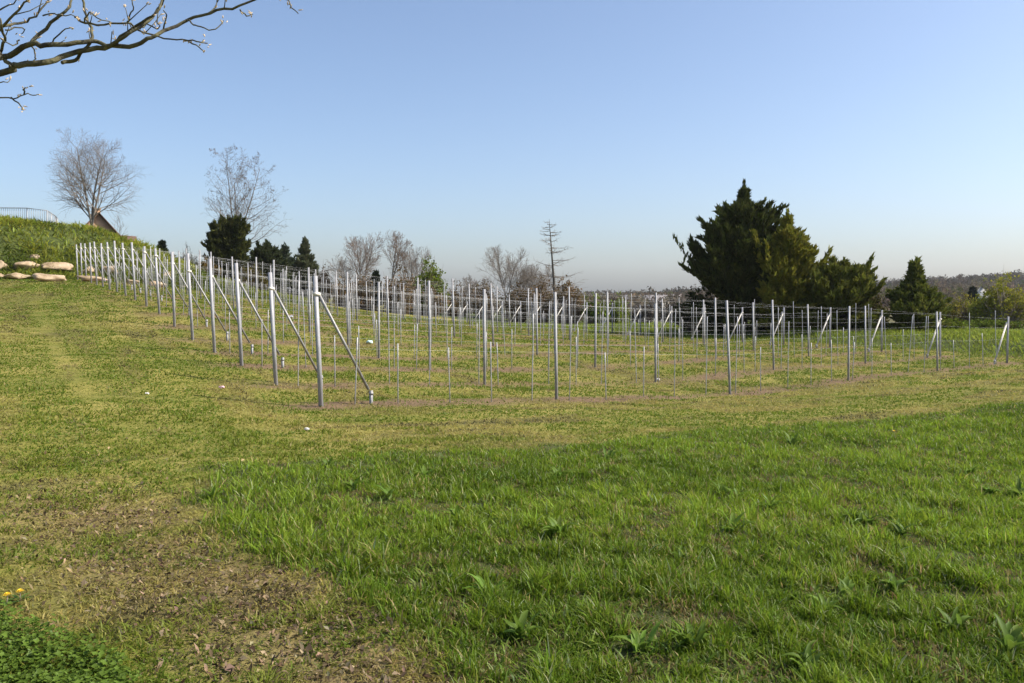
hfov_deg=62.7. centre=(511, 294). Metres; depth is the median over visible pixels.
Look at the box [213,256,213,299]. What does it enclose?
vine stake
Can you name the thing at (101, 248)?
end post
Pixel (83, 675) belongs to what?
clover cover
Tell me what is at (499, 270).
bare tree
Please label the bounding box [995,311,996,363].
vine stake
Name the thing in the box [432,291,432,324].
vine stake
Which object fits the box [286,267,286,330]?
vine stake
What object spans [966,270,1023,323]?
willow
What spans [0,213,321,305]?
bank vegetation
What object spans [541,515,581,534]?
dock plant
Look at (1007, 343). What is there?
end post
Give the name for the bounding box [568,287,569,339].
line post
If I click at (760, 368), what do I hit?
vine stake
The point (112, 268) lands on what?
boulder
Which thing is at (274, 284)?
line post
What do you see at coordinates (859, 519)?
dock plant
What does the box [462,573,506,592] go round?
dock plant
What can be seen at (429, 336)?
line post
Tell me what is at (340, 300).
hedge bush
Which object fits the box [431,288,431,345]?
vine stake
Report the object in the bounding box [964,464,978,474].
dock plant
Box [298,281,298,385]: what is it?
vine stake
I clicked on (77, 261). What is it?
end post
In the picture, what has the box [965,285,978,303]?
cypress
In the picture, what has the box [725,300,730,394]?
line post
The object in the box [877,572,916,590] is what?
dock plant
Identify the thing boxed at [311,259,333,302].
shrub
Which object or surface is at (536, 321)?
line post
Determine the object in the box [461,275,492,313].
bare tree
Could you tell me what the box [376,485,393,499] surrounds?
dock plant
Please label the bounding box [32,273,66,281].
boulder
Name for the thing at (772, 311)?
line post
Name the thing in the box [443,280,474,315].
hedge bush
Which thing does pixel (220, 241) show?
evergreen
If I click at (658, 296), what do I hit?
house
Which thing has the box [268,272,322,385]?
end post
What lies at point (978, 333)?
rough grass
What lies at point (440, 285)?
trellis wire
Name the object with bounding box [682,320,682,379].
vine stake
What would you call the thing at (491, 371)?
vine stake
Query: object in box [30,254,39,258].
boulder
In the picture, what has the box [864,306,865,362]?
line post
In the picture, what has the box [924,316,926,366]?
vine stake
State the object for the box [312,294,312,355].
vine stake
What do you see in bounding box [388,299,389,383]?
vine stake
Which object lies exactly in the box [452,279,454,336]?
line post
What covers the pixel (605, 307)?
trellis wire
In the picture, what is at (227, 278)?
line post
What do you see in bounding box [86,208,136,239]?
house
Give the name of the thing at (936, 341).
line post
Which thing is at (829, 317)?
end post
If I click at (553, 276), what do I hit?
larch
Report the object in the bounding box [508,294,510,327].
line post
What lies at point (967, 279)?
woodland
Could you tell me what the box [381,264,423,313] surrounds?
hedge bush
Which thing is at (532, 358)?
vine stake
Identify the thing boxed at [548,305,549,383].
vine stake
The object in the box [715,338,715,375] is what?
vine stake
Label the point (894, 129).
sky
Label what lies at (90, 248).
end post
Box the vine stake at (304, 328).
[302,292,305,366]
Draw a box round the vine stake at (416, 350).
[416,324,417,368]
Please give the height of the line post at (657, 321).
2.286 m
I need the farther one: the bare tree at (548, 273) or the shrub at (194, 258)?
the bare tree at (548, 273)
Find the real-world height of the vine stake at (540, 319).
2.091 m
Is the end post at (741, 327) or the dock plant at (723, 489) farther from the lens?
the end post at (741, 327)
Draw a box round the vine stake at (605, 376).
[604,352,606,399]
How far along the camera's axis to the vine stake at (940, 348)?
25.96 m
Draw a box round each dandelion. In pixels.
[0,592,19,604]
[6,589,28,601]
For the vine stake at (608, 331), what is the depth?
27.05 m
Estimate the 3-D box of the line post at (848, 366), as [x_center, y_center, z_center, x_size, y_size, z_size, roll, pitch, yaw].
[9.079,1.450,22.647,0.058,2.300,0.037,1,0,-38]
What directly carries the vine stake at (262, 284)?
on the ground at (58, 361)
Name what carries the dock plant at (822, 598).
on the ground at (58, 361)
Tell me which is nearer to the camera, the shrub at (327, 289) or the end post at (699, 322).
the end post at (699, 322)
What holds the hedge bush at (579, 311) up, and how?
on the ground at (58, 361)
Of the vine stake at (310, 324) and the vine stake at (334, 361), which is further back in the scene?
the vine stake at (310, 324)
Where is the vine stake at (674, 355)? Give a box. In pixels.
[674,309,675,396]
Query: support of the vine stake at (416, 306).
on the ground at (58, 361)
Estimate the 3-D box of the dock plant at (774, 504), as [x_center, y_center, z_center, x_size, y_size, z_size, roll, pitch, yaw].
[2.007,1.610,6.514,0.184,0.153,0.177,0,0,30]
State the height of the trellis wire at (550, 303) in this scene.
0.936 m
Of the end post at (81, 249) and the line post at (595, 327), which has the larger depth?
the end post at (81, 249)
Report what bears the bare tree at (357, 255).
on the ground at (58, 361)
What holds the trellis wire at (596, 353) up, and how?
attached to the end post at (1007, 343)
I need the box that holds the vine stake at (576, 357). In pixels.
[576,337,576,383]
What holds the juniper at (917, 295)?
on the ground at (58, 361)
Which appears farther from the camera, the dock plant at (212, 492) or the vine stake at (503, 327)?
the vine stake at (503, 327)
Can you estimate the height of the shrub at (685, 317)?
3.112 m
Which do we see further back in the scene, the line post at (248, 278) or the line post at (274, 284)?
the line post at (248, 278)
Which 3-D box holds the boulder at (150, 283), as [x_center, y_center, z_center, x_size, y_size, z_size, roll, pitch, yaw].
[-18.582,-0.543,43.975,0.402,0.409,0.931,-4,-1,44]
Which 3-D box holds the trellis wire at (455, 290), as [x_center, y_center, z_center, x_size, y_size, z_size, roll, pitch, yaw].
[3.228,0.024,27.100,25.744,1.132,0.002,0,0,-38]
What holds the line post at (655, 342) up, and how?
on the ground at (58, 361)
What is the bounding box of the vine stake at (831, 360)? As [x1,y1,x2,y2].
[831,341,831,380]
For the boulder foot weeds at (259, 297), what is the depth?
51.39 m
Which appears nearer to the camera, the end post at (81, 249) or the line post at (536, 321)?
the line post at (536, 321)
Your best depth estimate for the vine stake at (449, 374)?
14.60 m
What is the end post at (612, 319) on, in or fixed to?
on the ground at (58, 361)
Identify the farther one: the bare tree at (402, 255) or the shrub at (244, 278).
the bare tree at (402, 255)
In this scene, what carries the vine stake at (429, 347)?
on the ground at (58, 361)
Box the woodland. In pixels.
[546,269,1023,295]
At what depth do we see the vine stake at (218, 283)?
33.57 m
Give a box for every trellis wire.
[197,267,739,305]
[221,272,813,308]
[225,313,801,326]
[241,298,852,319]
[249,321,866,334]
[274,282,930,313]
[276,278,866,311]
[279,309,931,327]
[291,333,933,345]
[326,287,1000,318]
[326,340,980,354]
[333,318,1007,334]
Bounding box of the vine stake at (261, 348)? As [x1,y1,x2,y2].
[261,319,262,366]
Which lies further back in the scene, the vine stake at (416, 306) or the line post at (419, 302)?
the line post at (419, 302)
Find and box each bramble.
[916,317,973,329]
[959,317,1023,328]
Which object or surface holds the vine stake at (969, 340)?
on the ground at (58, 361)
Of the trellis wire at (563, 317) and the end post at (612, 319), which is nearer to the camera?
the trellis wire at (563, 317)
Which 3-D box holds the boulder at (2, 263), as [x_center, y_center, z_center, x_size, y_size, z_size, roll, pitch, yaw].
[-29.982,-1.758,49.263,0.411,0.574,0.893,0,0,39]
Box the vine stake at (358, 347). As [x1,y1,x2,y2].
[358,326,359,367]
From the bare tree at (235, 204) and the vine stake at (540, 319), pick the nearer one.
the vine stake at (540, 319)
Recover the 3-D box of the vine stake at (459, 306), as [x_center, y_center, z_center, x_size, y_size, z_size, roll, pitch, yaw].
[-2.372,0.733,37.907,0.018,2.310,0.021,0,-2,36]
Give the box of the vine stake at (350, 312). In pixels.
[349,284,350,336]
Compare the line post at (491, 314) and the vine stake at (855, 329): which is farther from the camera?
the vine stake at (855, 329)
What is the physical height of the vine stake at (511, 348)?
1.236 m
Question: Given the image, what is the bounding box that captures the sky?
[0,0,1023,299]
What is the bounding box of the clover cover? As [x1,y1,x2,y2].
[0,600,145,682]
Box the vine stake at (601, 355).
[601,312,602,383]
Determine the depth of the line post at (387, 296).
32.85 m
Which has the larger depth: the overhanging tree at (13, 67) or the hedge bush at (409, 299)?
the hedge bush at (409, 299)
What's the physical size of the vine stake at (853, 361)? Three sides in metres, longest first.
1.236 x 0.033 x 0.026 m
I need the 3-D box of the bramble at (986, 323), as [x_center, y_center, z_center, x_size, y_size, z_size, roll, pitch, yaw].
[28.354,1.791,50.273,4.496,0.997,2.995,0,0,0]
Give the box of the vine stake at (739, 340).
[739,325,739,355]
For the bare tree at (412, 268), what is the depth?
73.63 m
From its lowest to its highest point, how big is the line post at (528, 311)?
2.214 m
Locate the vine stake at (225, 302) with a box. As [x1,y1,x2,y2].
[225,275,225,326]
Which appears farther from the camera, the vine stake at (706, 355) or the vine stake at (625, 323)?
the vine stake at (625, 323)
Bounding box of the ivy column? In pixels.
[232,212,247,278]
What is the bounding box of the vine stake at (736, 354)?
[735,317,737,392]
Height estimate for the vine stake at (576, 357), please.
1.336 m
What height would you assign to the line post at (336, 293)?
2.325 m
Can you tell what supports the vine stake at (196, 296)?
on the ground at (58, 361)
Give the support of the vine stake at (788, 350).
on the ground at (58, 361)
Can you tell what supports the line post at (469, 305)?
on the ground at (58, 361)
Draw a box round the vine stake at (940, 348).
[939,321,940,369]
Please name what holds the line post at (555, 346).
on the ground at (58, 361)
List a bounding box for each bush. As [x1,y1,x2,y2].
[329,274,355,307]
[338,263,376,309]
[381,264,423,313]
[410,274,449,316]
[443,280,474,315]
[465,279,500,318]
[498,278,530,321]
[524,272,557,322]
[542,274,591,323]
[581,292,610,323]
[604,291,631,323]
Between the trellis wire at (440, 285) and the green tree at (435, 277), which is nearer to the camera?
the trellis wire at (440, 285)
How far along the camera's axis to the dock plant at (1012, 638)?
3.84 m
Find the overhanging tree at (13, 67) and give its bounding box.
[0,0,302,111]
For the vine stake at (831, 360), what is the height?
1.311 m
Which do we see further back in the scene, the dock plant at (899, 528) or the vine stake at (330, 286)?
the vine stake at (330, 286)
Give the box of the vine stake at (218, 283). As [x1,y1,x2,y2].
[218,264,218,303]
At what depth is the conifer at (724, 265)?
45.62 m
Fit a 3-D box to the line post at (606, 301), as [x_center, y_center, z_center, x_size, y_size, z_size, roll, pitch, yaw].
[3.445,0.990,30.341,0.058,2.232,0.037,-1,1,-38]
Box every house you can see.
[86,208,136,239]
[639,295,667,308]
[977,286,989,297]
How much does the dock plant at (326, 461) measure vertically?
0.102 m
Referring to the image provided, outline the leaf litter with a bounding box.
[0,433,463,682]
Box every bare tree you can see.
[44,127,145,225]
[201,143,286,243]
[326,253,376,285]
[338,233,388,279]
[380,229,416,308]
[385,245,431,283]
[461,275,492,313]
[477,243,532,318]
[495,257,545,296]
[519,265,562,294]
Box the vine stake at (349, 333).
[349,315,349,357]
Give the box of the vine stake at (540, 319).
[540,294,540,344]
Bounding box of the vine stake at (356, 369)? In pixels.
[354,337,357,403]
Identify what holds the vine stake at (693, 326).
on the ground at (58, 361)
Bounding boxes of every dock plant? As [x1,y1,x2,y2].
[196,485,224,498]
[321,457,336,466]
[340,473,366,491]
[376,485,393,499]
[411,465,432,477]
[443,505,461,517]
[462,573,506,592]
[502,610,543,641]
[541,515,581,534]
[548,466,575,476]
[603,447,617,459]
[612,620,661,652]
[667,545,685,559]
[668,621,708,649]
[712,481,733,494]
[718,508,752,534]
[725,487,748,496]
[756,493,783,510]
[781,640,822,674]
[782,432,798,445]
[809,593,845,614]
[837,505,865,520]
[837,576,854,596]
[849,512,867,525]
[856,509,883,525]
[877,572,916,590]
[884,517,916,537]
[905,500,928,515]
[934,606,977,632]
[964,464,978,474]
[977,483,1002,494]
[985,612,1023,654]
[1008,477,1023,496]
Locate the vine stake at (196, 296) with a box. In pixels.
[196,267,197,326]
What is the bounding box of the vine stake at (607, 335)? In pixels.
[607,305,607,366]
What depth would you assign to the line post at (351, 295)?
50.36 m
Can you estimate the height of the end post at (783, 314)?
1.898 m
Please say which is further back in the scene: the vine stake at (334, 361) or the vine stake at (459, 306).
the vine stake at (459, 306)
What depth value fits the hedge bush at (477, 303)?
73.47 m
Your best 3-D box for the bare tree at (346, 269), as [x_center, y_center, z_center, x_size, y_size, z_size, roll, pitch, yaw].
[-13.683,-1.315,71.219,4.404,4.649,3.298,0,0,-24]
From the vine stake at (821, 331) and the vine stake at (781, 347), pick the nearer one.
the vine stake at (781, 347)
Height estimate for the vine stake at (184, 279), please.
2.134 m
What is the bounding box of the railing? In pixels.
[0,207,57,222]
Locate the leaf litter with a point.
(230, 667)
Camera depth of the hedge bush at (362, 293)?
67.43 m
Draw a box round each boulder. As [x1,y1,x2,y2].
[0,260,6,268]
[4,273,31,278]
[13,261,39,269]
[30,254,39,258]
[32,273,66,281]
[40,262,72,270]
[76,275,106,281]
[82,266,94,273]
[103,265,117,273]
[148,281,164,286]
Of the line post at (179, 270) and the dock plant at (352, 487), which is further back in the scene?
the line post at (179, 270)
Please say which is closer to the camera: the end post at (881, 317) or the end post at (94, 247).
the end post at (881, 317)
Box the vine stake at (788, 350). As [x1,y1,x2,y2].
[787,321,788,387]
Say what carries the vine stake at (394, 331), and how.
on the ground at (58, 361)
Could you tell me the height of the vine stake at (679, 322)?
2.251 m
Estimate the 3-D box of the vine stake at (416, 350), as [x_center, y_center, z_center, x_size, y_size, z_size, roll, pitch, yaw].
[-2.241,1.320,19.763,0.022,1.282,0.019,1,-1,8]
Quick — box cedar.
[245,239,295,294]
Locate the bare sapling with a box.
[112,216,128,234]
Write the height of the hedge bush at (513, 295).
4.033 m
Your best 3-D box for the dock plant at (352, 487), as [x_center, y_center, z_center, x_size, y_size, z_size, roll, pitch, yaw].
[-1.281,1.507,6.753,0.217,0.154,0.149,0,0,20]
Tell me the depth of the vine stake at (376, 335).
21.77 m
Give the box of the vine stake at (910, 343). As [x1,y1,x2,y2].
[908,316,912,370]
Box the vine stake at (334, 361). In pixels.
[334,335,335,385]
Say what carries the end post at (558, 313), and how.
on the ground at (58, 361)
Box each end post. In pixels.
[76,244,93,279]
[80,243,98,276]
[84,243,105,280]
[89,243,107,282]
[93,242,117,284]
[100,243,123,287]
[106,242,132,289]
[113,241,140,292]
[121,243,150,295]
[130,242,162,300]
[143,246,175,305]
[154,248,189,314]
[170,252,207,326]
[186,253,228,340]
[208,259,253,353]
[234,263,283,367]
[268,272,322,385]
[313,276,372,405]
[489,302,501,324]
[550,302,562,327]
[573,302,587,330]
[599,303,612,332]
[627,305,640,334]
[658,306,671,337]
[691,307,705,339]
[729,308,742,342]
[769,307,784,344]
[815,307,830,347]
[867,310,882,351]
[926,312,941,357]
[993,316,1008,363]
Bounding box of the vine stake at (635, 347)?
[634,310,636,382]
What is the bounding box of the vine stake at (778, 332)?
[778,307,778,356]
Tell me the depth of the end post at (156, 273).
25.25 m
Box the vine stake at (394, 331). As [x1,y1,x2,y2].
[393,286,394,368]
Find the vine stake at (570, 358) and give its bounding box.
[569,316,571,399]
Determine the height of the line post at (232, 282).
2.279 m
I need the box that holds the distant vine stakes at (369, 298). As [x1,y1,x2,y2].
[103,250,628,334]
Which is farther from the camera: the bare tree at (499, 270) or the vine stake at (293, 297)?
the bare tree at (499, 270)
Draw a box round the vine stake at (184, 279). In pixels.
[183,257,184,314]
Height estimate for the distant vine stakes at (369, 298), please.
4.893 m
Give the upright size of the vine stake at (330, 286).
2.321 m
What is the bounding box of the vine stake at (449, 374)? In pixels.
[448,347,449,402]
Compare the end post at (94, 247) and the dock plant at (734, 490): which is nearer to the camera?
the dock plant at (734, 490)
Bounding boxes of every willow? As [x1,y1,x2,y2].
[942,288,973,321]
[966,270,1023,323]
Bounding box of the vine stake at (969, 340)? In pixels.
[969,313,969,367]
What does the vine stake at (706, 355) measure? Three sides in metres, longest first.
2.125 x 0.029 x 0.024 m
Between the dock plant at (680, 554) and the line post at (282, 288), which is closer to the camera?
the dock plant at (680, 554)
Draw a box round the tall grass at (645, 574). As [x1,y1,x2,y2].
[175,400,1023,682]
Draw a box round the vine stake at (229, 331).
[229,309,229,353]
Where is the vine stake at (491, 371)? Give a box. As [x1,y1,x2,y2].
[490,342,491,401]
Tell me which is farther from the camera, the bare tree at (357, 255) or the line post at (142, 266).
the bare tree at (357, 255)
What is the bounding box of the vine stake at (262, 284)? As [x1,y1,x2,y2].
[262,262,262,307]
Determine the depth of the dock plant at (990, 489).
7.61 m
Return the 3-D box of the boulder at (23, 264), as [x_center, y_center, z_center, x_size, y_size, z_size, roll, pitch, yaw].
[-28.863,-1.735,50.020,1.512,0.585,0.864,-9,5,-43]
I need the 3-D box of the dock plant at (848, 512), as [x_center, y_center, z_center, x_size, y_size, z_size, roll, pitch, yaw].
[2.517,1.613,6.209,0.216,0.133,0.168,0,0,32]
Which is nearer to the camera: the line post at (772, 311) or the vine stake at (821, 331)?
the line post at (772, 311)
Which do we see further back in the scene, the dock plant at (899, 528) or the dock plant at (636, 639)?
the dock plant at (899, 528)
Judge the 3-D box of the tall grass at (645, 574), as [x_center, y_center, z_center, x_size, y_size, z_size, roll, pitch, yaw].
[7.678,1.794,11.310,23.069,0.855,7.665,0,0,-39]
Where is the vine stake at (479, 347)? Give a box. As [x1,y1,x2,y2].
[478,311,479,384]
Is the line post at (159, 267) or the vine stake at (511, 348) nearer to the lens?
the vine stake at (511, 348)
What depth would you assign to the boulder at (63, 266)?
50.79 m
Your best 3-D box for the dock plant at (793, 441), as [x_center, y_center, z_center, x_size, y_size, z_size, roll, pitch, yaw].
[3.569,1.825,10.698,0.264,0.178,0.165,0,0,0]
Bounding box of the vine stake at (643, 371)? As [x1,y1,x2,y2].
[643,347,643,395]
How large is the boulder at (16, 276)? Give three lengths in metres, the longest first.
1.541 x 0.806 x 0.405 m
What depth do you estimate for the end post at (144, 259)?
27.28 m
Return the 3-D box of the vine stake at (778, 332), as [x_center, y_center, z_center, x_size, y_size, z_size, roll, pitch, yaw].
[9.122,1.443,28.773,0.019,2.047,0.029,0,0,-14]
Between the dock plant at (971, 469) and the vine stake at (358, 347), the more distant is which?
the vine stake at (358, 347)
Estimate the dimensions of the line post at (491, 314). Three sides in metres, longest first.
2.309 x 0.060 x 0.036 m
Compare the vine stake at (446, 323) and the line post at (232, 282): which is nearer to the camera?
the vine stake at (446, 323)
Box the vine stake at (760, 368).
[760,347,760,390]
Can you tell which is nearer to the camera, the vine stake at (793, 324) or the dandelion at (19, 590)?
the dandelion at (19, 590)
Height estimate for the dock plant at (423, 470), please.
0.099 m
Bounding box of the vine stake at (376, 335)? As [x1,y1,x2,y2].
[376,320,376,350]
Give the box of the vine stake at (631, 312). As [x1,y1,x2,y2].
[630,293,631,345]
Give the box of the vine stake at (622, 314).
[622,297,623,338]
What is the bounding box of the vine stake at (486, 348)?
[486,332,486,365]
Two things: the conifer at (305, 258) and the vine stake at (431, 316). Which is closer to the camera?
the vine stake at (431, 316)
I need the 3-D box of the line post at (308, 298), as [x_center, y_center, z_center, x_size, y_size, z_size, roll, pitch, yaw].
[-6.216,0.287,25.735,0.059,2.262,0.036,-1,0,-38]
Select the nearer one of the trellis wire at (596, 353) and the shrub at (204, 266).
the trellis wire at (596, 353)
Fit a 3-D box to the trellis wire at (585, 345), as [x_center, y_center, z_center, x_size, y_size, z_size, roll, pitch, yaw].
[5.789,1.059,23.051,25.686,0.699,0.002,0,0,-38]
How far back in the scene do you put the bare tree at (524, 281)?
75.67 m
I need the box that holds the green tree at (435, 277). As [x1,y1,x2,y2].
[411,247,451,314]
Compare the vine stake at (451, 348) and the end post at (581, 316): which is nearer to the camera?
the vine stake at (451, 348)
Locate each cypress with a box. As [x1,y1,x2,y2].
[368,269,383,310]
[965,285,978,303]
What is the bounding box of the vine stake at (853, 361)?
[852,342,854,379]
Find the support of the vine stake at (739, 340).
on the ground at (58, 361)
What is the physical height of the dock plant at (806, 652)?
0.114 m
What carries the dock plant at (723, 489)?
on the ground at (58, 361)
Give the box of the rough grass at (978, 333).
[488,321,1023,357]
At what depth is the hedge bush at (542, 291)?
70.37 m
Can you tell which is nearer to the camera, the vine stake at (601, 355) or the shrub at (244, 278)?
the vine stake at (601, 355)
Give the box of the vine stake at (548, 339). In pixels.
[548,301,549,359]
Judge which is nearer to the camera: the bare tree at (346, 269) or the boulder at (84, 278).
the boulder at (84, 278)
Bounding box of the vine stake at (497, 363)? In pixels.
[496,342,498,384]
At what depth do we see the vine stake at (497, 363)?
18.25 m
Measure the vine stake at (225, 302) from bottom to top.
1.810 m
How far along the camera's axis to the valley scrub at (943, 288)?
245.55 m
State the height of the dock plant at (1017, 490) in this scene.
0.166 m
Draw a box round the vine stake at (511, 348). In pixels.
[511,329,511,368]
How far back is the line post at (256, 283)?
29.58 m
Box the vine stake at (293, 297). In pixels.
[293,273,293,322]
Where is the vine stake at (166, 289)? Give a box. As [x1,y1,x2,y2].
[166,259,167,306]
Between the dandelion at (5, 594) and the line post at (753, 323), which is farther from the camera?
the line post at (753, 323)
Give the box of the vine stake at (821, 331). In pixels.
[821,306,821,365]
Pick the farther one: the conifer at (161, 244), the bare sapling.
the conifer at (161, 244)
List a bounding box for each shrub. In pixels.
[179,241,197,266]
[196,257,222,276]
[231,264,268,290]
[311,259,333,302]
[670,285,723,333]
[859,294,889,328]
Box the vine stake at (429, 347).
[429,310,430,384]
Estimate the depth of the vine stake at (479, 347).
17.92 m
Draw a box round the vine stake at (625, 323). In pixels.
[625,300,625,344]
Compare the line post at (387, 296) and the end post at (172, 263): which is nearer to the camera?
the end post at (172, 263)
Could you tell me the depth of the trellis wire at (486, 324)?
23.79 m
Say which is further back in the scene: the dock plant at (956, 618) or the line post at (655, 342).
the line post at (655, 342)
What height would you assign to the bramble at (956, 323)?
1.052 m
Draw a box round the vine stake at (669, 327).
[669,305,669,350]
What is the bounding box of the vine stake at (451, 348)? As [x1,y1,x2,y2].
[451,327,451,369]
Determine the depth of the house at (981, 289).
146.47 m
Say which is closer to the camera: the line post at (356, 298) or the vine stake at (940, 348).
the vine stake at (940, 348)
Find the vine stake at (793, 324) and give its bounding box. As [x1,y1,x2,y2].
[793,301,794,356]
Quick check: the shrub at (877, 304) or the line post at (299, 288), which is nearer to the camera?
the line post at (299, 288)
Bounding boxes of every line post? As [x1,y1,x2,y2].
[142,249,142,283]
[159,248,159,286]
[178,251,180,291]
[185,248,187,294]
[199,250,201,298]
[226,263,227,293]
[231,257,234,308]
[247,263,248,295]
[255,257,257,311]
[273,260,274,317]
[282,269,283,304]
[298,271,299,309]
[307,267,309,331]
[334,276,335,308]
[335,271,337,316]
[346,272,348,344]
[351,280,351,310]
[355,274,357,320]
[366,281,367,313]
[377,282,379,357]
[381,280,382,316]
[386,276,387,324]
[417,278,418,330]
[419,285,419,321]
[428,281,430,369]
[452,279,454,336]
[468,284,470,327]
[483,289,485,384]
[486,294,487,325]
[490,283,493,345]
[496,286,497,331]
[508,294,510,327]
[527,288,529,335]
[534,294,535,330]
[535,288,537,354]
[553,292,557,399]
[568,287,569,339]
[594,293,596,367]
[606,292,607,314]
[654,303,656,381]
[655,293,658,350]
[661,299,663,341]
[703,300,704,345]
[714,298,716,358]
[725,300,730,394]
[752,302,753,350]
[771,300,774,369]
[807,304,809,355]
[847,306,849,380]
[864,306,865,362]
[936,312,937,370]
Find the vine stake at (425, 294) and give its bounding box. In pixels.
[425,280,425,309]
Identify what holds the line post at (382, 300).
on the ground at (58, 361)
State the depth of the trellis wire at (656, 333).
17.86 m
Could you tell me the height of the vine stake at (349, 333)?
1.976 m
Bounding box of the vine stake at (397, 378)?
[397,343,398,403]
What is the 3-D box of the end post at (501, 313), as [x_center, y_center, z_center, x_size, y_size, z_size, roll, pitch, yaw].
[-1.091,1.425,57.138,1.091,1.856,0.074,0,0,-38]
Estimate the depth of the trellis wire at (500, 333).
21.25 m
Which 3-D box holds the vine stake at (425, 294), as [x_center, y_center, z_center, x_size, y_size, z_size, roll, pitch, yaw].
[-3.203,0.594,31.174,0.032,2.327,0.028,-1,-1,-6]
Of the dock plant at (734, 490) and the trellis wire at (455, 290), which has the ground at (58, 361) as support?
the dock plant at (734, 490)
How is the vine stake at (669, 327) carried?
on the ground at (58, 361)
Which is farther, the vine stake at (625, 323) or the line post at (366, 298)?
the line post at (366, 298)
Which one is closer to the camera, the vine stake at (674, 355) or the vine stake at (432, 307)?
the vine stake at (674, 355)
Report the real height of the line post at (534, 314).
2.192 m
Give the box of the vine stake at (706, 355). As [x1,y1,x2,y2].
[706,317,707,390]
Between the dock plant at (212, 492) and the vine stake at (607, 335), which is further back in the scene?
the vine stake at (607, 335)
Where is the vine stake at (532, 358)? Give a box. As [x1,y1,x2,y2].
[531,314,533,400]
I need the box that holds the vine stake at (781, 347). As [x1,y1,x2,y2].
[781,329,781,365]
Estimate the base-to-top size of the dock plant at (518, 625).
0.154 m
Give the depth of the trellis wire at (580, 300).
24.18 m
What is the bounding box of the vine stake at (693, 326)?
[693,302,693,350]
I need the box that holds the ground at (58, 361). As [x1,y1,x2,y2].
[0,219,1023,682]
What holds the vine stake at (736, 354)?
on the ground at (58, 361)
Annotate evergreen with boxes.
[200,213,251,278]
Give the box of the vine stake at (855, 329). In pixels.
[855,307,855,352]
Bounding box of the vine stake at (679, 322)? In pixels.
[679,307,679,338]
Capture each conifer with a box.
[157,240,169,252]
[279,242,297,294]
[285,236,332,300]
[673,178,812,336]
[749,208,833,334]
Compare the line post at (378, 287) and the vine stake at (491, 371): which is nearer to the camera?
the vine stake at (491, 371)
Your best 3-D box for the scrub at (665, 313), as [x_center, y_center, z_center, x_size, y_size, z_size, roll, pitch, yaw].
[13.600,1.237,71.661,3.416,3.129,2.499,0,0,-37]
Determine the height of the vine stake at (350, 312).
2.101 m
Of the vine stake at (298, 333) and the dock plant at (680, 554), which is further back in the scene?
the vine stake at (298, 333)
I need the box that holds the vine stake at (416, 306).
[416,289,416,323]
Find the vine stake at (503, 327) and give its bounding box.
[502,301,504,352]
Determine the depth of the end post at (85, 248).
43.52 m
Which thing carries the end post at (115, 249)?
on the ground at (58, 361)
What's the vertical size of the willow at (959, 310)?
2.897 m
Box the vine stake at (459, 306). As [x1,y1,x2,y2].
[459,286,459,325]
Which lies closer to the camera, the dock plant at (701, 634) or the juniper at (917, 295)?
the dock plant at (701, 634)
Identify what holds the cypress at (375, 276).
on the ground at (58, 361)
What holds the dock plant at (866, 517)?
on the ground at (58, 361)
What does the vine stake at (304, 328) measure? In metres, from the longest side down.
1.948 x 0.027 x 0.025 m
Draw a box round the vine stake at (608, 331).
[608,315,608,352]
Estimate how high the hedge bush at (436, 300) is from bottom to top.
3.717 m
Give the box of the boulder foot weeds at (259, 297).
[0,246,268,298]
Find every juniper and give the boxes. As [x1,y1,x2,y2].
[785,251,892,330]
[883,255,953,331]
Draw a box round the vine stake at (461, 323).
[461,287,462,341]
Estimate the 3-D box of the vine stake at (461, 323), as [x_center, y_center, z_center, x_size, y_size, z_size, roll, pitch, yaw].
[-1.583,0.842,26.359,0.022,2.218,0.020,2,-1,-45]
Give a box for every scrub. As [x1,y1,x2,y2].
[549,280,1023,312]
[627,300,658,323]
[652,294,684,322]
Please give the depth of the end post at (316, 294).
13.07 m
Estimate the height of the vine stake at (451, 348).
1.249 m
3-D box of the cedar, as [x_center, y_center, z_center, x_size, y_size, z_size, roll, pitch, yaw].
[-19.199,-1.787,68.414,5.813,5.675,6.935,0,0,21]
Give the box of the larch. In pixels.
[520,221,590,322]
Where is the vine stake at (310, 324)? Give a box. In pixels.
[310,304,310,343]
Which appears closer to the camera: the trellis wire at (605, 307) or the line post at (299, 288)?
the trellis wire at (605, 307)
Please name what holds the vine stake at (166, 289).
on the ground at (58, 361)
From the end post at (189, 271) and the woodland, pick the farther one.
the woodland
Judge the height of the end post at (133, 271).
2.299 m
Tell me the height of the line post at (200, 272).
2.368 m
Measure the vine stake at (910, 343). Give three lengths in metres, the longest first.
2.016 x 0.028 x 0.024 m
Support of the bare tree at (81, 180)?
on the ground at (58, 361)
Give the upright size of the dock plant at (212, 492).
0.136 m
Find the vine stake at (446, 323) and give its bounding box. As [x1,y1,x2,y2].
[446,295,447,358]
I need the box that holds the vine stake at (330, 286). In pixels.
[330,271,330,301]
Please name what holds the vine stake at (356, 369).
on the ground at (58, 361)

